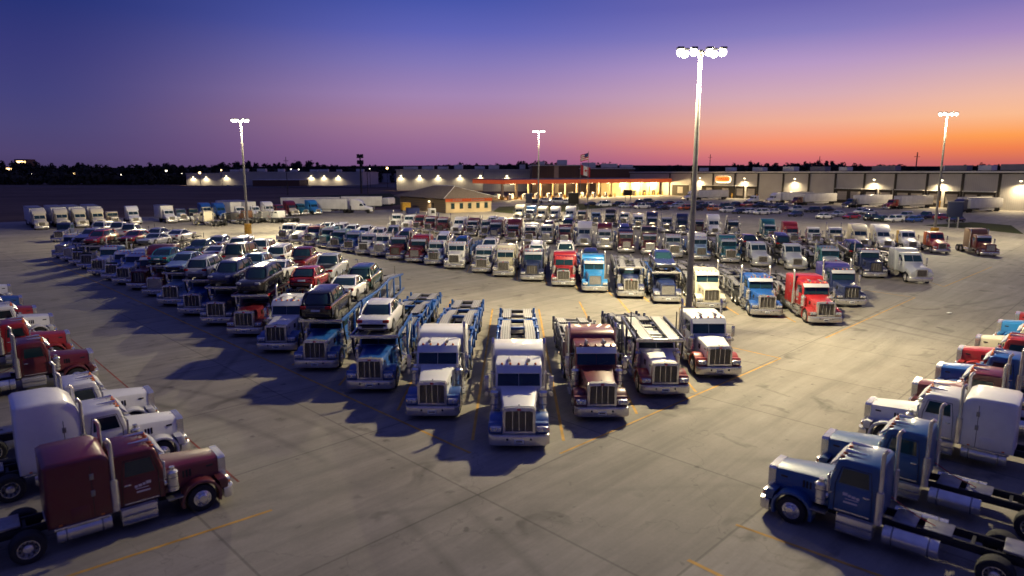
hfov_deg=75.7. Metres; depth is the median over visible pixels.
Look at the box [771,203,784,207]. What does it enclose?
suv
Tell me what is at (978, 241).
semi truck
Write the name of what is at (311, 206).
semi truck
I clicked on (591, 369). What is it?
car carrier
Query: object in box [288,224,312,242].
semi truck
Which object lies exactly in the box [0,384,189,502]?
semi truck
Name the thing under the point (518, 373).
car carrier
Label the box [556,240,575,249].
pickup truck
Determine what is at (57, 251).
car carrier
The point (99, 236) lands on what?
car
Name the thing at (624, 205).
car
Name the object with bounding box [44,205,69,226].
semi truck
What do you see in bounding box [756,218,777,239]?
semi truck
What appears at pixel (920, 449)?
semi truck
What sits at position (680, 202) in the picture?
car
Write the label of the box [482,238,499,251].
car
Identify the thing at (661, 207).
car
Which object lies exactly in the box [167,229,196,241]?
car
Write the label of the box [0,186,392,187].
road
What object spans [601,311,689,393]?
car carrier
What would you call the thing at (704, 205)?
suv
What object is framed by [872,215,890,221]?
car
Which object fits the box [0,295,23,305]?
semi truck
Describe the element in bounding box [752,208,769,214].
suv
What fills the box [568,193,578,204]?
sign board
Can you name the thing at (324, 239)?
semi truck
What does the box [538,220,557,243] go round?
semi truck
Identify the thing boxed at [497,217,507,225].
car
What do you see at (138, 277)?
car carrier
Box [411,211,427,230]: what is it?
semi truck
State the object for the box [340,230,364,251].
semi truck
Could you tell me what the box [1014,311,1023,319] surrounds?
semi truck
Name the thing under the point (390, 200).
horse trailer
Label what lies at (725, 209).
suv
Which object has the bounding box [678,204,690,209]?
suv
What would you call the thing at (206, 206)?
semi truck
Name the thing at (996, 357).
semi truck
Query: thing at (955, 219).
car
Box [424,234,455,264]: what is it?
semi truck
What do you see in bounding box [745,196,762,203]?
semi truck
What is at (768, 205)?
car
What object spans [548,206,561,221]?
semi truck
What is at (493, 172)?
warehouse
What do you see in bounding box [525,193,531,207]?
sign board
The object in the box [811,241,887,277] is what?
semi truck
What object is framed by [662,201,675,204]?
car
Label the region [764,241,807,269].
semi truck
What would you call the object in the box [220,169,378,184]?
warehouse
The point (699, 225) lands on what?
semi truck
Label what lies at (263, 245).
suv
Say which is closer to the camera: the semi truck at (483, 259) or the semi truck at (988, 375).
the semi truck at (988, 375)
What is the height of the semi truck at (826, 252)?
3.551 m
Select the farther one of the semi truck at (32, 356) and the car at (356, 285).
the car at (356, 285)
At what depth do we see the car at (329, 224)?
108.07 m
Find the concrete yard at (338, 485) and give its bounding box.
[0,193,1023,575]
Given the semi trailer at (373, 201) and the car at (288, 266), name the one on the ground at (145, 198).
the semi trailer at (373, 201)
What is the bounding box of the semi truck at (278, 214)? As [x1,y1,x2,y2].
[270,210,299,222]
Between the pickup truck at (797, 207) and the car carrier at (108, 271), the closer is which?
the car carrier at (108, 271)
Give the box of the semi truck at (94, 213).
[80,204,105,225]
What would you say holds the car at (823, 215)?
on the concrete yard at (338, 485)
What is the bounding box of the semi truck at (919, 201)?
[882,195,933,208]
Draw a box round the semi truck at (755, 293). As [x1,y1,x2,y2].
[700,263,782,315]
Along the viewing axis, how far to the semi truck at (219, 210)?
159.45 m
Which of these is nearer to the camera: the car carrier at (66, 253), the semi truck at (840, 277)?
the semi truck at (840, 277)
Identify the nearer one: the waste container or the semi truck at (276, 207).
the semi truck at (276, 207)
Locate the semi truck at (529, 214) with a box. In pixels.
[523,206,536,220]
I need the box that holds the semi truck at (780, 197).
[764,192,813,202]
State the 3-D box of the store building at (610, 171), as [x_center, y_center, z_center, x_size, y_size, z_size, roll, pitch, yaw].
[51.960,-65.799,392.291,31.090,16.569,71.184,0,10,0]
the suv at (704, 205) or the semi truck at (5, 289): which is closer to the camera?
the semi truck at (5, 289)
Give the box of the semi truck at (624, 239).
[614,226,635,252]
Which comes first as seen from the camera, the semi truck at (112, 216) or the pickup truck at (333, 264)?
the pickup truck at (333, 264)
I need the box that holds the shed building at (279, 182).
[252,179,308,185]
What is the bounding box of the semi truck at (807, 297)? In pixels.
[734,266,841,322]
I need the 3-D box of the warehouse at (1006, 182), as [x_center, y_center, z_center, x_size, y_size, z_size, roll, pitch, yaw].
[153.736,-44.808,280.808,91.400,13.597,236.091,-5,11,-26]
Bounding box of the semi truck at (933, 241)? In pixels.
[920,231,950,252]
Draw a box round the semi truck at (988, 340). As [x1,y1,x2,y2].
[974,323,1023,346]
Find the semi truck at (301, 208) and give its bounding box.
[295,203,309,214]
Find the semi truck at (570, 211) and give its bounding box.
[564,206,577,219]
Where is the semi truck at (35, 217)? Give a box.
[23,205,48,229]
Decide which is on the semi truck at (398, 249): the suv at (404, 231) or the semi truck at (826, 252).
the suv at (404, 231)
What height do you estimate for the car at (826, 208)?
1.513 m
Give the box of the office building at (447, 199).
[394,185,498,212]
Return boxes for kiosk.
[428,208,435,215]
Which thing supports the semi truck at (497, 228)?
on the concrete yard at (338, 485)
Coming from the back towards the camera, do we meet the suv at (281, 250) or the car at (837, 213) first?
the car at (837, 213)
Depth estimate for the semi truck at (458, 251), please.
77.65 m
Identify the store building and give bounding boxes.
[528,160,579,192]
[579,163,634,192]
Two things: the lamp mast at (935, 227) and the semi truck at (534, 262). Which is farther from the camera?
the lamp mast at (935, 227)
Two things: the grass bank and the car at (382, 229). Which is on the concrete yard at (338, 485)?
the grass bank
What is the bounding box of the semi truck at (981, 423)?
[858,372,1023,466]
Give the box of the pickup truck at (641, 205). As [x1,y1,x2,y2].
[634,203,650,208]
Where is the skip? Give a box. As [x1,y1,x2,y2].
[406,207,419,213]
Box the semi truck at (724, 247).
[707,231,740,262]
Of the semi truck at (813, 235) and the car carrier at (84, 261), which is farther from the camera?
the semi truck at (813, 235)
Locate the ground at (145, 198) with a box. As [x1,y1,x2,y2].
[0,181,567,221]
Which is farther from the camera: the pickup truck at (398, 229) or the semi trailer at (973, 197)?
the semi trailer at (973, 197)
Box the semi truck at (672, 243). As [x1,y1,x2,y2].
[661,228,683,257]
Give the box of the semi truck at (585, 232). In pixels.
[575,221,593,246]
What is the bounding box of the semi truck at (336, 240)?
[327,229,350,248]
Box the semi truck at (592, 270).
[576,250,608,290]
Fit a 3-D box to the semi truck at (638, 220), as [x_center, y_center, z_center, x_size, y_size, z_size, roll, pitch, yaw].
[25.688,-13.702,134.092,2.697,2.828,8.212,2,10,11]
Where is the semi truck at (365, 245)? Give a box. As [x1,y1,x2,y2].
[355,233,376,253]
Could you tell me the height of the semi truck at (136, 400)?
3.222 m
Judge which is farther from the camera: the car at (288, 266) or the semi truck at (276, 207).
the semi truck at (276, 207)
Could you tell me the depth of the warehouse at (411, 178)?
417.07 m
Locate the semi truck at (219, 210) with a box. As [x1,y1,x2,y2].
[211,203,225,218]
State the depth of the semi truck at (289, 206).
171.21 m
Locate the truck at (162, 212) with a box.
[154,204,177,222]
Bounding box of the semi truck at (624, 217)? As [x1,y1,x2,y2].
[618,212,630,224]
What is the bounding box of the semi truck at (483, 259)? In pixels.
[471,242,508,271]
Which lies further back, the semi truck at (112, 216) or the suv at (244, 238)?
the semi truck at (112, 216)
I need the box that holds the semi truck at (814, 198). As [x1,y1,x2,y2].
[788,193,836,204]
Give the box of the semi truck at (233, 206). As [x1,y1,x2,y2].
[215,200,243,212]
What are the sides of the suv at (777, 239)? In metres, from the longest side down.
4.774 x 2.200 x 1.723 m
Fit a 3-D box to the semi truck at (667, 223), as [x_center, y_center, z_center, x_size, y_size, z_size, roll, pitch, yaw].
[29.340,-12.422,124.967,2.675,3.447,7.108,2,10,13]
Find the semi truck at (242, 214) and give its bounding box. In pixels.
[238,205,266,222]
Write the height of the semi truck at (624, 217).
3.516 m
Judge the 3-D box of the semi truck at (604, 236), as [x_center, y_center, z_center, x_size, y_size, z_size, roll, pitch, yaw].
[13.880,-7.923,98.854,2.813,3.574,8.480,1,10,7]
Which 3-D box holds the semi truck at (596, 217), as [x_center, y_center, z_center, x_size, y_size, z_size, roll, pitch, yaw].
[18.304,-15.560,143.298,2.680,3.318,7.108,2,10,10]
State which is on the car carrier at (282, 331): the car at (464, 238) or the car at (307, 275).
the car at (307, 275)
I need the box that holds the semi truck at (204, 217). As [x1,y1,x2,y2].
[193,208,227,226]
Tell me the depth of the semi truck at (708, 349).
37.15 m
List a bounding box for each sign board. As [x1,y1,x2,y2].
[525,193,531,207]
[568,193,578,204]
[624,190,632,200]
[946,201,964,227]
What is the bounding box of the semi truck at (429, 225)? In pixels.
[422,212,437,232]
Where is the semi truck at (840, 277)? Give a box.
[815,258,866,305]
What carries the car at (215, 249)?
on the car carrier at (173, 291)
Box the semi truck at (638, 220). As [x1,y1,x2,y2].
[632,213,644,227]
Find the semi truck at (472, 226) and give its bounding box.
[464,215,481,235]
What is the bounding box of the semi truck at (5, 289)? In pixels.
[0,284,12,295]
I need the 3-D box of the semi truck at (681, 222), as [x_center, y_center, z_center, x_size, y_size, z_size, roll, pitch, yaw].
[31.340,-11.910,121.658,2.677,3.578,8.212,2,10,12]
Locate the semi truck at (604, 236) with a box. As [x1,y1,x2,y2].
[595,222,614,248]
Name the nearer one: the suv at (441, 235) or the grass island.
the suv at (441, 235)
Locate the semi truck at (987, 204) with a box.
[946,197,1003,212]
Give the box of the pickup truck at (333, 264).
[316,253,348,277]
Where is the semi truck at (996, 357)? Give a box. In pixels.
[934,347,1023,407]
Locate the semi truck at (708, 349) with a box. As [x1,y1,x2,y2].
[673,298,741,374]
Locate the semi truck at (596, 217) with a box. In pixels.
[590,209,601,223]
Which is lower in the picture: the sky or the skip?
the skip
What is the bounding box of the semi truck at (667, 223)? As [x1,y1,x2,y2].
[659,213,673,232]
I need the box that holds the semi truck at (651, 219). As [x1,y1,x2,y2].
[645,212,659,226]
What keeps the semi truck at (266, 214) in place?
on the concrete yard at (338, 485)
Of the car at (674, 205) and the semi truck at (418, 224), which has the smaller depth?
the semi truck at (418, 224)
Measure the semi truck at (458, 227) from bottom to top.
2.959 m
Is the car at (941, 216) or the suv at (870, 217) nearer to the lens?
the suv at (870, 217)
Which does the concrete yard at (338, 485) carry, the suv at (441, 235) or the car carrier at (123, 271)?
the car carrier at (123, 271)
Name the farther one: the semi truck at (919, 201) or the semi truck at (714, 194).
the semi truck at (714, 194)
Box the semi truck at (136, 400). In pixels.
[0,361,158,458]
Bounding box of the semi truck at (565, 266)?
[550,249,577,285]
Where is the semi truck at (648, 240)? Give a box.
[639,226,659,253]
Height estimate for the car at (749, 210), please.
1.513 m
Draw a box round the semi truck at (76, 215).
[60,204,89,227]
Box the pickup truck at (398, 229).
[386,225,403,234]
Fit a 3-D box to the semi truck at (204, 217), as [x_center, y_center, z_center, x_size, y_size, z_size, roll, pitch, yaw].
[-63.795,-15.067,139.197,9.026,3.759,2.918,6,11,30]
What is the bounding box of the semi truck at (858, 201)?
[841,194,892,207]
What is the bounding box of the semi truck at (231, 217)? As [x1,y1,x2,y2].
[219,212,252,224]
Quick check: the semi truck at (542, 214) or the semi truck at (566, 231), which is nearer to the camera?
the semi truck at (566, 231)
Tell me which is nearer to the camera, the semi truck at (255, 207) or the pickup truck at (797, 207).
the semi truck at (255, 207)
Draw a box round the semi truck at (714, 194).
[682,190,728,199]
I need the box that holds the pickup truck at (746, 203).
[740,201,753,206]
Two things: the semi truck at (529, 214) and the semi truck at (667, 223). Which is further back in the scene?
the semi truck at (529, 214)
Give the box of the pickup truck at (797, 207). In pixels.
[788,205,806,211]
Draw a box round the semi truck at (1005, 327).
[994,319,1023,335]
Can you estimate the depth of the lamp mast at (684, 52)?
43.82 m
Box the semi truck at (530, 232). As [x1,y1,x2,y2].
[522,223,538,242]
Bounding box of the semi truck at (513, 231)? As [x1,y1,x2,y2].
[504,218,522,240]
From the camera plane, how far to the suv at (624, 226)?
98.41 m
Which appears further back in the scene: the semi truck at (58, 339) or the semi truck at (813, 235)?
the semi truck at (813, 235)
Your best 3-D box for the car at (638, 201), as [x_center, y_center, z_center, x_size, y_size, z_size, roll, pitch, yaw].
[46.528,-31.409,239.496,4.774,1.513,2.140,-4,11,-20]
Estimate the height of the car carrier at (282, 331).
3.703 m
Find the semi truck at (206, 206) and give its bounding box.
[197,202,215,218]
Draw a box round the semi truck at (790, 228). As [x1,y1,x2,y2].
[781,221,801,243]
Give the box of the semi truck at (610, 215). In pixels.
[603,209,616,225]
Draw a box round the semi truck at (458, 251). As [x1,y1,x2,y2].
[444,235,482,268]
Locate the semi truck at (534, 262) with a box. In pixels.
[519,242,550,280]
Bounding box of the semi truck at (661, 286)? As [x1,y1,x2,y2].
[631,258,681,301]
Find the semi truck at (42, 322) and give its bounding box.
[0,301,57,330]
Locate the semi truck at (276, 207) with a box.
[273,204,287,215]
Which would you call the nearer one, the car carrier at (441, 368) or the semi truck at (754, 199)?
the car carrier at (441, 368)
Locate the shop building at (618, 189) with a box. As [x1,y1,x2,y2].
[596,182,658,195]
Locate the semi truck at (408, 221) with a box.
[400,215,415,227]
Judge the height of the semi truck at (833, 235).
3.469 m
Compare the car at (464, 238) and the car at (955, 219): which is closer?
the car at (464, 238)
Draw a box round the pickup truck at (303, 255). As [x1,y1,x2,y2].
[287,246,321,265]
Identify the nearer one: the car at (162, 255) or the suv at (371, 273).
the suv at (371, 273)
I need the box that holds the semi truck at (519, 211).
[513,204,524,218]
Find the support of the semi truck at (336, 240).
on the concrete yard at (338, 485)
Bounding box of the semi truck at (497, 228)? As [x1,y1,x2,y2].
[487,217,507,238]
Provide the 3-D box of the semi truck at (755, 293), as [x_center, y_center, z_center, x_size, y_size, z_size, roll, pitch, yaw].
[20.579,-1.286,60.824,2.871,3.592,21.656,1,10,5]
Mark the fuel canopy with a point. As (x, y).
(542, 181)
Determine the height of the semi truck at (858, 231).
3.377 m
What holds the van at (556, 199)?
on the concrete yard at (338, 485)
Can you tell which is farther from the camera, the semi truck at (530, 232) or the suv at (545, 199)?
the suv at (545, 199)
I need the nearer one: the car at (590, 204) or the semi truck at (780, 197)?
the car at (590, 204)
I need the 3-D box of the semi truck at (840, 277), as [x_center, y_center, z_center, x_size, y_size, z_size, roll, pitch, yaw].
[28.531,-0.896,58.358,2.918,3.673,8.658,1,10,6]
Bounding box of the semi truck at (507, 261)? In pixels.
[493,241,528,275]
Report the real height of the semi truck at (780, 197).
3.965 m
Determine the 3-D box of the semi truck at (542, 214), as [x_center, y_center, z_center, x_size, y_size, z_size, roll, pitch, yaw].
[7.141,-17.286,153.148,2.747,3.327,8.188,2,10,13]
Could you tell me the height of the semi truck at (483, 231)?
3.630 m
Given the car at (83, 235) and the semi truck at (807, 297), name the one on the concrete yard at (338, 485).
the semi truck at (807, 297)
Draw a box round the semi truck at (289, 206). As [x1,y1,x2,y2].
[283,200,299,215]
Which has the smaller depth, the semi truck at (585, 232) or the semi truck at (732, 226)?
the semi truck at (585, 232)
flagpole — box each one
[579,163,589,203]
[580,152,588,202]
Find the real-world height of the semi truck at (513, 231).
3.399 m
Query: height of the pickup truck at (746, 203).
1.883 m
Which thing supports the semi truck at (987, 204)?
on the concrete yard at (338, 485)
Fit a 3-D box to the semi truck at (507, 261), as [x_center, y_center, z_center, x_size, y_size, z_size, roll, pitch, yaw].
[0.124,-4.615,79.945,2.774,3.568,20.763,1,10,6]
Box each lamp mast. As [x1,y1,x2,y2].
[230,118,251,233]
[532,130,544,212]
[676,46,727,328]
[930,112,958,230]
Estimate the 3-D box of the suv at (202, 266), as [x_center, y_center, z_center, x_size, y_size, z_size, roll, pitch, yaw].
[-24.712,-1.860,53.701,2.200,1.723,4.774,0,12,0]
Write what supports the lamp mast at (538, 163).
on the concrete yard at (338, 485)
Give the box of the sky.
[0,0,1023,167]
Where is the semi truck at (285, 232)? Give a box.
[276,223,320,240]
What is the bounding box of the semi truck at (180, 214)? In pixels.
[174,208,189,221]
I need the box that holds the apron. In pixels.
[198,184,396,187]
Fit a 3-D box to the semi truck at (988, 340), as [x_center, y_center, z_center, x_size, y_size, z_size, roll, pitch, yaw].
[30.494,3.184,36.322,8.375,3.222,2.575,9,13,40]
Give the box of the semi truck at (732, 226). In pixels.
[724,216,740,235]
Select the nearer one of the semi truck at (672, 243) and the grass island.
the semi truck at (672, 243)
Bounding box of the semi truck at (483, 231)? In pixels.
[478,215,494,236]
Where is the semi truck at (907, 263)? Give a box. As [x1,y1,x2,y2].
[879,247,933,282]
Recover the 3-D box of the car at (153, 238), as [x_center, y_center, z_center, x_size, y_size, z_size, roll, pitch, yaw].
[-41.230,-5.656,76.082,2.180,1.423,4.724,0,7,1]
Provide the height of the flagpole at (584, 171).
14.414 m
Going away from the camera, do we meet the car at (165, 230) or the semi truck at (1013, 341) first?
the semi truck at (1013, 341)
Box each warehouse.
[185,173,220,184]
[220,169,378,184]
[379,174,396,181]
[395,165,484,189]
[483,165,529,190]
[629,164,1023,210]
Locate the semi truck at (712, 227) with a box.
[704,214,721,235]
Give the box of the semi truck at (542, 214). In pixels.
[535,206,548,221]
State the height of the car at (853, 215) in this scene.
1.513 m
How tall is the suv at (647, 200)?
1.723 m
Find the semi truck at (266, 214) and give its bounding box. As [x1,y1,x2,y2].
[252,206,284,222]
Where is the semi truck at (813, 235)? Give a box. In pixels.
[801,227,823,244]
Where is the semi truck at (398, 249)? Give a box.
[386,229,410,259]
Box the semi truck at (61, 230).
[50,222,79,241]
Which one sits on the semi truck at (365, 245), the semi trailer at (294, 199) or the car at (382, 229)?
the car at (382, 229)
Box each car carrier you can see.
[51,228,86,257]
[60,224,154,260]
[68,226,164,264]
[76,236,178,267]
[87,233,201,274]
[100,234,203,278]
[111,244,147,283]
[126,244,179,288]
[141,261,171,294]
[157,255,221,304]
[177,274,214,313]
[200,270,290,322]
[227,264,331,333]
[257,260,357,349]
[294,266,404,367]
[346,292,441,388]
[405,299,484,415]
[484,308,552,445]
[552,316,628,416]
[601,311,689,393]
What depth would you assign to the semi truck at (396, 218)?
132.08 m
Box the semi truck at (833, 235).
[821,222,844,244]
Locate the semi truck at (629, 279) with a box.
[610,253,645,296]
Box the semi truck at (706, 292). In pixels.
[667,259,726,308]
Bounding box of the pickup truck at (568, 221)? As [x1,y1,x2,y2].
[562,218,575,226]
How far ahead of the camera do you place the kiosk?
163.58 m
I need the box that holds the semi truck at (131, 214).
[123,206,141,223]
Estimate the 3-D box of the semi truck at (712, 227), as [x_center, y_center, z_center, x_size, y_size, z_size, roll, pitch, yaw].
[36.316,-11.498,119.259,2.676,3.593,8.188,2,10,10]
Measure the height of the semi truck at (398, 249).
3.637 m
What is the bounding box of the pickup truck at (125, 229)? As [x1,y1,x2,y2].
[116,223,147,236]
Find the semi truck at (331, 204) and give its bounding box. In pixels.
[299,198,374,212]
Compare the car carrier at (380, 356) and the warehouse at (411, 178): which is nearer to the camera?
the car carrier at (380, 356)
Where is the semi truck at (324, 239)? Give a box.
[315,222,340,246]
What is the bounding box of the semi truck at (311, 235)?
[301,225,325,244]
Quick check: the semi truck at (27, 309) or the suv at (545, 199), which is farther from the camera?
the suv at (545, 199)
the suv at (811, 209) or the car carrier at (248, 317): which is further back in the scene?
the suv at (811, 209)
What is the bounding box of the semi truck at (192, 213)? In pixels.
[187,208,199,220]
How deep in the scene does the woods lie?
777.02 m
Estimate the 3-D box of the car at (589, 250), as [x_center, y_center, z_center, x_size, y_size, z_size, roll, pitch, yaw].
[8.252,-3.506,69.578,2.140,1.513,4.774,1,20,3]
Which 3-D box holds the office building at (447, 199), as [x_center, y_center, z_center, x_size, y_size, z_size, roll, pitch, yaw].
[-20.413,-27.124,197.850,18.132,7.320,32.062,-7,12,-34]
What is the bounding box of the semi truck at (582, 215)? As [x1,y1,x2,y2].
[575,207,588,222]
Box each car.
[73,228,102,241]
[83,229,118,244]
[118,230,148,242]
[136,233,172,245]
[147,247,183,264]
[148,227,169,233]
[163,251,201,271]
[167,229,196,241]
[182,239,218,251]
[201,245,225,255]
[209,235,230,244]
[244,252,276,263]
[268,259,298,279]
[289,265,330,288]
[321,222,336,226]
[331,275,368,299]
[334,222,348,228]
[345,224,360,230]
[356,298,404,331]
[359,225,375,232]
[372,227,386,233]
[456,235,472,248]
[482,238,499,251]
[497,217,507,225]
[543,220,555,227]
[580,248,599,252]
[584,202,597,205]
[618,203,631,207]
[633,199,646,203]
[649,249,675,269]
[653,201,664,204]
[655,205,669,209]
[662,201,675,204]
[668,204,680,207]
[673,201,685,204]
[689,205,703,210]
[731,208,745,213]
[736,234,756,246]
[742,208,755,213]
[763,203,773,207]
[769,209,781,213]
[787,210,803,216]
[815,213,833,218]
[821,206,835,210]
[830,210,845,216]
[842,213,860,218]
[861,209,877,213]
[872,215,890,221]
[905,215,923,222]
[932,213,948,219]
[945,216,965,222]
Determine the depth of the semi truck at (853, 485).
19.72 m
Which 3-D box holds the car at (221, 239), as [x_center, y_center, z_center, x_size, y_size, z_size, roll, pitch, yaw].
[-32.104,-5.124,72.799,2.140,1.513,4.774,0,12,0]
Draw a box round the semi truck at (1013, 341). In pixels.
[954,331,1023,363]
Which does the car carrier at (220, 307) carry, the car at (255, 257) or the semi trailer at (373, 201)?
the car at (255, 257)
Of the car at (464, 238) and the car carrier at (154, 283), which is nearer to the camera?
the car carrier at (154, 283)
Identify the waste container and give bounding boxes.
[400,202,410,210]
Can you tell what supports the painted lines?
on the concrete yard at (338, 485)
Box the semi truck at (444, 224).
[434,213,451,233]
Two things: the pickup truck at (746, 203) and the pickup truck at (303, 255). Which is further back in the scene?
the pickup truck at (746, 203)
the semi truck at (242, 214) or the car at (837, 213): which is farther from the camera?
the car at (837, 213)
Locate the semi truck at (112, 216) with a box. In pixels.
[105,211,121,221]
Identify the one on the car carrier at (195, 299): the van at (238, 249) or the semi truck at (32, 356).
the van at (238, 249)
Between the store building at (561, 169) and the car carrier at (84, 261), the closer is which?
the car carrier at (84, 261)
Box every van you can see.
[221,242,260,258]
[552,197,562,202]
[596,200,611,206]
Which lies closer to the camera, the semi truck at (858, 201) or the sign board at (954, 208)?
the sign board at (954, 208)
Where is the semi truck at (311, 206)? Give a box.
[304,200,321,214]
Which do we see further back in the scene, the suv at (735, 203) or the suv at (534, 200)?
the suv at (534, 200)
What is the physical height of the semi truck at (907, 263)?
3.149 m
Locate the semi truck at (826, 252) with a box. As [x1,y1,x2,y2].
[799,240,843,268]
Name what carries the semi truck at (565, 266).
on the concrete yard at (338, 485)
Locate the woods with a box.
[0,160,1000,184]
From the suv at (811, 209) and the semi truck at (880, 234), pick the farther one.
the suv at (811, 209)
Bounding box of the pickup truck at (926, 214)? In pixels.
[917,211,934,218]
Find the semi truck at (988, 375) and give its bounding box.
[908,353,1023,433]
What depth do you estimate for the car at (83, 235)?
80.41 m
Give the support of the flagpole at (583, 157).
on the grass island
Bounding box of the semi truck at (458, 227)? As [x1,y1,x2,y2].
[450,217,467,234]
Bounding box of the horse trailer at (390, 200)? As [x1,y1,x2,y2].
[382,197,394,205]
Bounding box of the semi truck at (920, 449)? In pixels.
[815,402,1023,538]
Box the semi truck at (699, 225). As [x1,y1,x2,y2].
[695,219,705,232]
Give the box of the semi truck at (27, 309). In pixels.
[0,297,37,313]
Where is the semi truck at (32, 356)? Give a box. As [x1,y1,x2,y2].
[0,326,98,392]
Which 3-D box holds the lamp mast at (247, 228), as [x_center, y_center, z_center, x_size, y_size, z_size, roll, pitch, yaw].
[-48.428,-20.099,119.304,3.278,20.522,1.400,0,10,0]
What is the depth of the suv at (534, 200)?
238.64 m
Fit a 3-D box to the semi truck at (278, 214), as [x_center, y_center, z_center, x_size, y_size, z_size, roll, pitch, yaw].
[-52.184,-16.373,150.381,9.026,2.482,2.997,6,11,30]
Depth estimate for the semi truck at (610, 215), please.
138.69 m
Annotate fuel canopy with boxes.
[472,178,671,199]
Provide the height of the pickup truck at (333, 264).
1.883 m
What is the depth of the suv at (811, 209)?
184.69 m
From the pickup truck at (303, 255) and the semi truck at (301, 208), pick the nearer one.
the pickup truck at (303, 255)
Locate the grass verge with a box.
[279,193,399,206]
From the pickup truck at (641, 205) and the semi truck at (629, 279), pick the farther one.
the pickup truck at (641, 205)
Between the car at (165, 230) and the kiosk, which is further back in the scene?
the kiosk
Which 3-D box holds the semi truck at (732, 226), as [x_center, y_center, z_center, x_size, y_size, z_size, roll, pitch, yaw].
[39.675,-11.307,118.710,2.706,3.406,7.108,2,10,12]
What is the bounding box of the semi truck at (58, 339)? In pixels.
[0,317,74,363]
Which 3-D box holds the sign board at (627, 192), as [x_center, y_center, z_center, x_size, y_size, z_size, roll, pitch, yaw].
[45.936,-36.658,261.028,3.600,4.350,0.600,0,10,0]
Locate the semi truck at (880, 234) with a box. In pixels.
[869,224,895,248]
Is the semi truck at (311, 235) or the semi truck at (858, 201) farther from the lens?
the semi truck at (858, 201)
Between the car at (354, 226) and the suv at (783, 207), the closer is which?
the car at (354, 226)
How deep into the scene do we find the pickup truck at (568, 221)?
107.86 m
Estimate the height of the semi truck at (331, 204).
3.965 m
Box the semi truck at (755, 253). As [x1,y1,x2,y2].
[736,239,771,266]
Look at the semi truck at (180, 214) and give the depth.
150.06 m
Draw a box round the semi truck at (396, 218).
[388,210,404,226]
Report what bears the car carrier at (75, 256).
on the concrete yard at (338, 485)
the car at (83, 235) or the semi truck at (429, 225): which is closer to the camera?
the car at (83, 235)
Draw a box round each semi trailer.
[280,197,339,204]
[341,196,381,208]
[958,196,989,198]
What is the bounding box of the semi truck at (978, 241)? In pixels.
[955,228,999,255]
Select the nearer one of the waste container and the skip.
the skip
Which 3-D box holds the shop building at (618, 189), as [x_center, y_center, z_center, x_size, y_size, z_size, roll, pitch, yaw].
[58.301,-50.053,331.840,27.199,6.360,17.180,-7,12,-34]
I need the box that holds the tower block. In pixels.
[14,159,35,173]
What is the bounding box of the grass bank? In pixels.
[925,222,1022,233]
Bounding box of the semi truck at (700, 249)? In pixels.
[681,230,710,259]
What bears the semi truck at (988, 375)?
on the concrete yard at (338, 485)
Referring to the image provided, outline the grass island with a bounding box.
[493,202,629,212]
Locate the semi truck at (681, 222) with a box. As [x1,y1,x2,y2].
[675,213,689,233]
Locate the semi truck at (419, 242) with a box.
[405,231,456,261]
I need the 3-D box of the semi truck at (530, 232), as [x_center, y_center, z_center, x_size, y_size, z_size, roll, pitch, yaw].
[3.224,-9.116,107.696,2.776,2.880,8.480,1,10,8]
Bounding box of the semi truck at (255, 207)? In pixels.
[230,200,259,213]
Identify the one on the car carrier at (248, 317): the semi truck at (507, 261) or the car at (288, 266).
the car at (288, 266)
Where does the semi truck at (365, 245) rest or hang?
on the concrete yard at (338, 485)
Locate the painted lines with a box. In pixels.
[48,253,990,575]
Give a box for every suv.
[90,221,112,227]
[184,254,224,278]
[207,257,253,285]
[227,235,254,243]
[236,262,283,292]
[251,239,276,251]
[266,243,294,258]
[300,284,351,318]
[347,262,383,289]
[399,228,417,240]
[436,231,453,245]
[528,240,546,251]
[531,199,542,203]
[540,198,551,201]
[612,201,624,205]
[617,223,630,228]
[643,198,654,202]
[645,203,658,207]
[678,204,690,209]
[698,203,708,207]
[707,205,721,210]
[718,203,731,207]
[719,206,734,212]
[731,201,740,206]
[752,202,765,207]
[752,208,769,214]
[768,232,790,247]
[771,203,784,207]
[776,205,788,211]
[805,206,820,212]
[838,239,864,255]
[853,207,866,213]
[863,213,877,220]
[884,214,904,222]
[899,211,913,218]
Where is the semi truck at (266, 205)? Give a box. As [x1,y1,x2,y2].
[260,201,273,212]
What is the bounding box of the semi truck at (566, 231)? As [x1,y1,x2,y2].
[556,223,577,244]
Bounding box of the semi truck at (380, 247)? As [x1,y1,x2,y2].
[370,228,420,255]
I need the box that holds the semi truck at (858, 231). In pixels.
[843,223,871,247]
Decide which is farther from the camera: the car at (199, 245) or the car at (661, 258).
the car at (199, 245)
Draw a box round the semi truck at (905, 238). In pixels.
[894,230,920,250]
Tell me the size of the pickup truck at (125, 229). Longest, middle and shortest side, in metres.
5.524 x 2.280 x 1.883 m
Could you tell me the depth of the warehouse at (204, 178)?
588.95 m
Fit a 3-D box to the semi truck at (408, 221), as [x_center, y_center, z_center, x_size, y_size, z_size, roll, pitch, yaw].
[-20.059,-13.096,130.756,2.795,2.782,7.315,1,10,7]
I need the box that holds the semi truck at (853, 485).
[760,429,1023,575]
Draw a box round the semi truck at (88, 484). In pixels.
[0,419,232,564]
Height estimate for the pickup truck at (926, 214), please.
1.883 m

